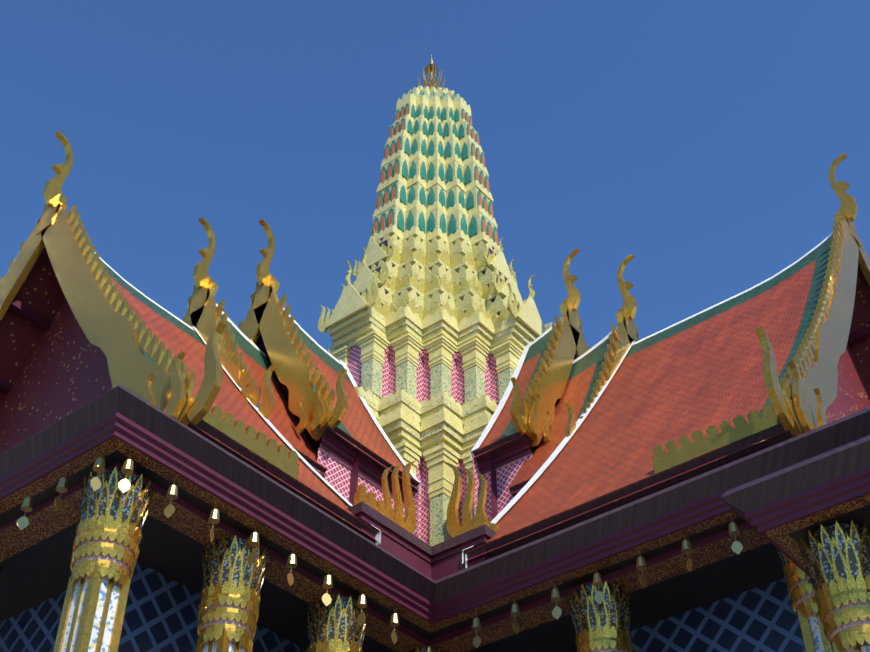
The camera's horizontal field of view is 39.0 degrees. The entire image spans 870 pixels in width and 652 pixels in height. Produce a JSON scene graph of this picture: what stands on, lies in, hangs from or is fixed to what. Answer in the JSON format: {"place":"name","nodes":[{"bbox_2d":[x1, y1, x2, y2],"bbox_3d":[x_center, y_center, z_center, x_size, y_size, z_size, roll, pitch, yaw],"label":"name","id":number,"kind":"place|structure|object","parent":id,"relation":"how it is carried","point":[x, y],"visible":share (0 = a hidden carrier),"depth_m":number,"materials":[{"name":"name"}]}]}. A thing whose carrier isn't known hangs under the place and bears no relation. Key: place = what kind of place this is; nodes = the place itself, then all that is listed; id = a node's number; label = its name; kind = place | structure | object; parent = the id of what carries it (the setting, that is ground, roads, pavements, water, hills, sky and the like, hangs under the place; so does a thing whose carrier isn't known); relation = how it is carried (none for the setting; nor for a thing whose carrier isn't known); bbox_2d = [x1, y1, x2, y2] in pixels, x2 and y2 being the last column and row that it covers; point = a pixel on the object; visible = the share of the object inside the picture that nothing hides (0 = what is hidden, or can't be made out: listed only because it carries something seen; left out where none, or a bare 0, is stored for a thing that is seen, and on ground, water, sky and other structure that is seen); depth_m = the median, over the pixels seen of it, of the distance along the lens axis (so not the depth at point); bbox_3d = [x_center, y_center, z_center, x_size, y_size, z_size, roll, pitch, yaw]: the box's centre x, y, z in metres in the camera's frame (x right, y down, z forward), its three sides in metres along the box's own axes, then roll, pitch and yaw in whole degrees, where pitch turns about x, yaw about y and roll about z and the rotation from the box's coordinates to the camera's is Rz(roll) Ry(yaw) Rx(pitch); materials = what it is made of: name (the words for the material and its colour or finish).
{"place":"outdoors","nodes":[
{"label":"outdoors","id":0,"kind":"place"},
{"bbox_2d":[0,385,869,651],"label":"building facade","id":1,"kind":"structure","parent":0,"point":[783,497],"depth_m":15.46,"materials":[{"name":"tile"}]},
{"bbox_2d":[17,451,742,647],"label":"hanging bells","id":2,"kind":"object","parent":1,"relation":"hanging from","point":[172,494],"visible":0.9,"depth_m":14.80,"materials":[{"name":"gold metal"}]},
{"bbox_2d":[0,232,869,580],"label":"roofs","id":3,"kind":"structure","parent":1,"relation":"on","point":[692,374],"depth_m":20.79,"materials":[{"name":"red tile"}]},
{"bbox_2d":[0,131,869,537],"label":"roof ornaments","id":4,"kind":"object","parent":3,"relation":"attached to","point":[802,397],"visible":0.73,"depth_m":19.75,"materials":[{"name":"gold metal"}]},
{"bbox_2d":[0,466,869,651],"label":"columns","id":5,"kind":"structure","parent":1,"relation":"on","point":[829,593],"depth_m":13.59,"materials":[{"name":"gold metal"}]},
{"bbox_2d":[318,85,552,545],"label":"prang","id":6,"kind":"structure","parent":1,"relation":"on","point":[433,325],"depth_m":27.94,"materials":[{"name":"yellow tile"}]},
{"bbox_2d":[417,54,444,89],"bbox_3d":[-0.108,-7.522,37.031,0.857,2.200,0.860,-28,-48,28],"label":"finial","id":7,"kind":"object","parent":6,"relation":"on","point":[431,69],"visible":0.75,"depth_m":36.79,"materials":[{"name":"gold metal"}]},
{"bbox_2d":[0,0,869,351],"label":"sky","id":8,"kind":"structure","parent":0,"point":[699,141],"materials":[{"name":"blue"}]}
]}

